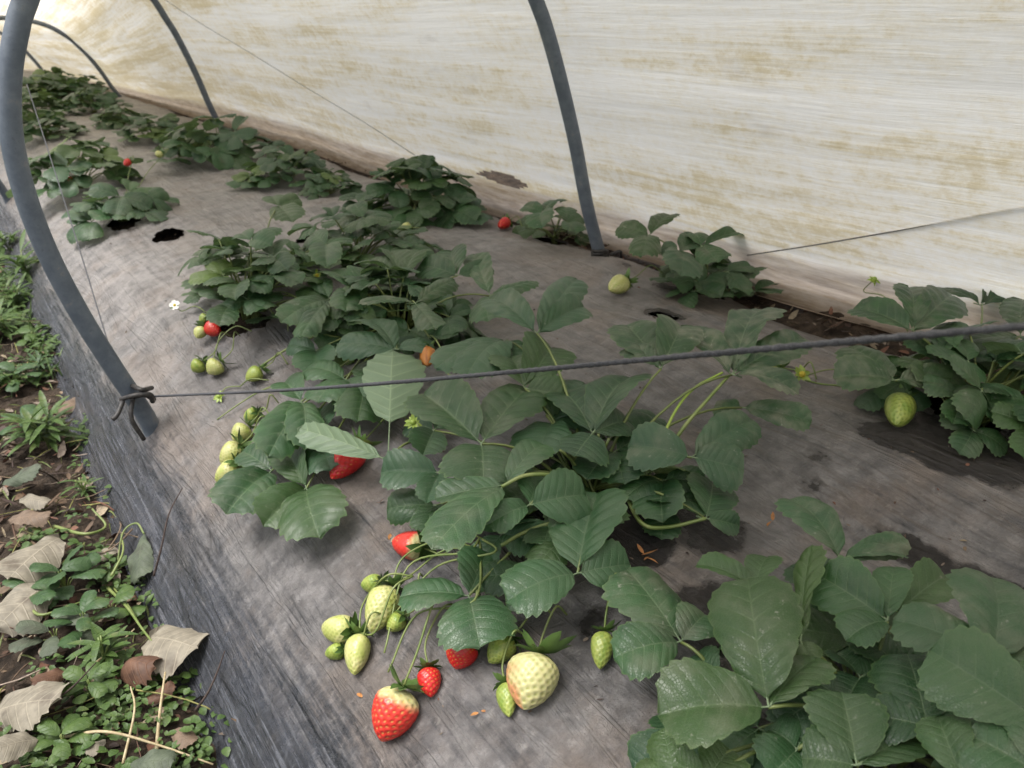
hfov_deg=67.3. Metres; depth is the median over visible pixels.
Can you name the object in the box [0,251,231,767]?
ground cover
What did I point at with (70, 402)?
dead leaf
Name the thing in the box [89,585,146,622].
weed
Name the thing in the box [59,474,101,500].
weed
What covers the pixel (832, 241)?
thin string
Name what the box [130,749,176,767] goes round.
dead leaf
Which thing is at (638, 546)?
soil crumbs
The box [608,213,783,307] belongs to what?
strawberry plant
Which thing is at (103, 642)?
weed
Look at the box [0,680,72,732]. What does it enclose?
dead leaf
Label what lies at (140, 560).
dead leaf
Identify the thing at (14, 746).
dead leaf
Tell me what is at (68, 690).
twig
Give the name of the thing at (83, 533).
dry stalk
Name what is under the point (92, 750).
dead leaf
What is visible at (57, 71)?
strawberry plant
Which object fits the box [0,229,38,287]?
weed
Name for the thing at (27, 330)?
weed
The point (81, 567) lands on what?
weed
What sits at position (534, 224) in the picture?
strawberry plant
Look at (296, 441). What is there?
strawberry plant
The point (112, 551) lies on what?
dead leaf
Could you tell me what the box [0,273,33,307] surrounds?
weed
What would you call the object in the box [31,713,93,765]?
weed
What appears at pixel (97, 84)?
strawberry plant
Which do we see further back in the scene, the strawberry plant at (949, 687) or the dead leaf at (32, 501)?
the dead leaf at (32, 501)
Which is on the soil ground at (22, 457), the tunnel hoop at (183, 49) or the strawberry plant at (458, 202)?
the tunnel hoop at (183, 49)
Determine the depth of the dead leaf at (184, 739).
0.87 m
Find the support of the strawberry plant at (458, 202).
on the plastic mulch
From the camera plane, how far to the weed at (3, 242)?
2.60 m
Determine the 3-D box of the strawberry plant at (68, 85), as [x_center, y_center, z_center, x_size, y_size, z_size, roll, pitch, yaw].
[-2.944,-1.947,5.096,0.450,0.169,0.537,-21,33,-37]
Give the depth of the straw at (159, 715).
0.89 m
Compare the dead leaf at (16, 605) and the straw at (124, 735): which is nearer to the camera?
the straw at (124, 735)
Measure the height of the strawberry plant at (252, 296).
0.213 m
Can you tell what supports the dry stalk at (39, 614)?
on the soil ground at (22, 457)
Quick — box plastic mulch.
[0,71,1023,767]
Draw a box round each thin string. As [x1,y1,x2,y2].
[26,84,107,339]
[166,0,414,155]
[747,225,925,255]
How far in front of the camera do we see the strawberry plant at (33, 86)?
5.05 m
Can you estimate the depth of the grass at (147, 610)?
1.24 m
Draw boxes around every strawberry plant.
[6,136,143,198]
[22,72,83,102]
[22,88,81,120]
[22,109,88,142]
[26,66,75,87]
[30,77,98,101]
[55,74,110,93]
[59,87,133,112]
[61,148,179,244]
[89,104,151,129]
[111,113,184,141]
[147,113,285,169]
[149,128,212,151]
[169,193,352,374]
[207,244,538,540]
[225,145,334,188]
[287,201,443,284]
[298,168,362,199]
[321,276,811,741]
[338,154,493,228]
[498,199,589,245]
[591,496,1023,767]
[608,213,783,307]
[774,276,1023,458]
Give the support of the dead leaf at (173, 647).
on the ground cover at (37, 760)
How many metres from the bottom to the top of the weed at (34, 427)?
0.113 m
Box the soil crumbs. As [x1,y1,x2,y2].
[100,178,986,734]
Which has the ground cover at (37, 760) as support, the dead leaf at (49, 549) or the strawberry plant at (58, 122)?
the dead leaf at (49, 549)
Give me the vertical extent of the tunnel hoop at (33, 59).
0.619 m
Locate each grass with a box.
[0,246,62,397]
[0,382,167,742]
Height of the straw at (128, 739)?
0.026 m
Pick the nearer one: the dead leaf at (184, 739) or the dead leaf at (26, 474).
the dead leaf at (184, 739)
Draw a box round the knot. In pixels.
[111,384,155,440]
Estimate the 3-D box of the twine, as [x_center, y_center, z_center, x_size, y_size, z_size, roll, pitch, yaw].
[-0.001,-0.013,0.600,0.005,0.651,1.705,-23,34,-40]
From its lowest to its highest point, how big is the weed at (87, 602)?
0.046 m
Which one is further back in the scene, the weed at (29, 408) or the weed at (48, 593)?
the weed at (29, 408)
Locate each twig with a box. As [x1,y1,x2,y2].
[61,662,95,695]
[152,488,182,575]
[194,651,224,710]
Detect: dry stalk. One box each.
[32,602,78,615]
[52,508,106,534]
[106,586,151,640]
[110,533,123,575]
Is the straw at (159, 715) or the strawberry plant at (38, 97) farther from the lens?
the strawberry plant at (38, 97)
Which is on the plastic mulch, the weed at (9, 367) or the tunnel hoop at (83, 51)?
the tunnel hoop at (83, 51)
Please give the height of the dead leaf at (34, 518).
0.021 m
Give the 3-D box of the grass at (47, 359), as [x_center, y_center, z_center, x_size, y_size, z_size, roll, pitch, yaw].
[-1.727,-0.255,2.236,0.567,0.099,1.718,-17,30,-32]
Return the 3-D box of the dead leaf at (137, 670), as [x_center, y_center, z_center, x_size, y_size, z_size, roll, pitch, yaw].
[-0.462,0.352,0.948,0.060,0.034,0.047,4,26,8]
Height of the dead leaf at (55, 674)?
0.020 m
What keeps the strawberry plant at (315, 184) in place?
on the plastic mulch
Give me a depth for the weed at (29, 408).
1.53 m
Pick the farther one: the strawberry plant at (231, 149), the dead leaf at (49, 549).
the strawberry plant at (231, 149)
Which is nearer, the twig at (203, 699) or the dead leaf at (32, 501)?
the twig at (203, 699)
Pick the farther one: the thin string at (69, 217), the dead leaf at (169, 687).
the thin string at (69, 217)
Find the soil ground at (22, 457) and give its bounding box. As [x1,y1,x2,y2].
[0,101,1023,767]
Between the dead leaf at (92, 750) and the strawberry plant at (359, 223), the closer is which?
the dead leaf at (92, 750)
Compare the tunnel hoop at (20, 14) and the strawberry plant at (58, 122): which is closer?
the tunnel hoop at (20, 14)
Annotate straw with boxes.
[65,730,213,764]
[121,686,135,763]
[155,672,165,748]
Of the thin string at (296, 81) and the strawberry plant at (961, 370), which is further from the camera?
the thin string at (296, 81)
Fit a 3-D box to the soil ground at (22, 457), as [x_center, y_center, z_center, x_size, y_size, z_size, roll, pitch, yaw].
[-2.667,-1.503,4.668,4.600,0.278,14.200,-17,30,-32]
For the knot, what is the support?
attached to the tunnel hoop at (20, 14)
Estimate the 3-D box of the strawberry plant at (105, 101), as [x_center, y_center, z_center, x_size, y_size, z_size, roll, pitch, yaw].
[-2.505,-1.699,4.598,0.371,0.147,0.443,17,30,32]
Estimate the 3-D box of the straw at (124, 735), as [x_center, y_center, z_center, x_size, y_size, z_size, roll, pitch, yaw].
[-0.423,0.403,0.861,0.185,0.030,0.007,4,26,7]
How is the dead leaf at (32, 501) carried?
on the soil ground at (22, 457)
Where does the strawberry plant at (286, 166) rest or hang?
on the plastic mulch
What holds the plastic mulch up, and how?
on the soil ground at (22, 457)
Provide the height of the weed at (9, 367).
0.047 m
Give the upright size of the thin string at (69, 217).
0.364 m
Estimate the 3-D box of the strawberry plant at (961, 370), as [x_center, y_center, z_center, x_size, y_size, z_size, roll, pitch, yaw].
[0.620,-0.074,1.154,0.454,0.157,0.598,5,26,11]
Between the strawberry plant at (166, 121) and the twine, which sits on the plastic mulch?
the strawberry plant at (166, 121)
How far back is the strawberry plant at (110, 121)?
3.95 m
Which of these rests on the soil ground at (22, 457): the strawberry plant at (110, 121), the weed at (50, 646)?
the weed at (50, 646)
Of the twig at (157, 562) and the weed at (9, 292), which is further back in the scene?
the weed at (9, 292)
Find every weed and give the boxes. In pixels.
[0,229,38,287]
[0,230,20,256]
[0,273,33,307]
[0,297,37,339]
[0,361,41,391]
[0,390,89,456]
[0,404,41,434]
[2,572,74,605]
[8,613,94,657]
[10,324,48,345]
[19,350,57,379]
[29,544,105,608]
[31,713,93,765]
[43,590,118,648]
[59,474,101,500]
[62,661,118,708]
[65,622,137,677]
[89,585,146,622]
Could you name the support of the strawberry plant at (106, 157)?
on the plastic mulch
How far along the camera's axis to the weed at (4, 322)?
2.01 m
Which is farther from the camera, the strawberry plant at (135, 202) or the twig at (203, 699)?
the strawberry plant at (135, 202)
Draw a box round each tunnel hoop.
[0,0,218,203]
[0,0,622,436]
[0,15,121,96]
[0,31,43,69]
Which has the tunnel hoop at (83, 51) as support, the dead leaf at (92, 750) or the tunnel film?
the tunnel film
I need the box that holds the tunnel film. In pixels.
[0,0,1023,339]
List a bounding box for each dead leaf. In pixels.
[0,533,65,582]
[0,583,53,637]
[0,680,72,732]
[0,731,37,762]
[1,463,41,486]
[8,509,51,527]
[19,493,50,509]
[29,668,64,685]
[58,397,74,412]
[85,739,105,756]
[96,547,117,561]
[113,587,207,679]
[117,522,153,584]
[120,655,161,688]
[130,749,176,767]
[144,680,175,705]
[171,727,198,749]
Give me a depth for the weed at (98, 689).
0.92 m
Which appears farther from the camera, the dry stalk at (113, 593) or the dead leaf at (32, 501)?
the dead leaf at (32, 501)
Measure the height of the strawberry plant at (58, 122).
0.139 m
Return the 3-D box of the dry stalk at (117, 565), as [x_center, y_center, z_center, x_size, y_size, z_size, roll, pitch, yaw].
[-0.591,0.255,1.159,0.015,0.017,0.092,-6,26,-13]
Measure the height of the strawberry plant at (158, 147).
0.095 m
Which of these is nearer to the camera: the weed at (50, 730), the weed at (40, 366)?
the weed at (50, 730)
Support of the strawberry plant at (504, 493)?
on the plastic mulch
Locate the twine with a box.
[154,322,1023,397]

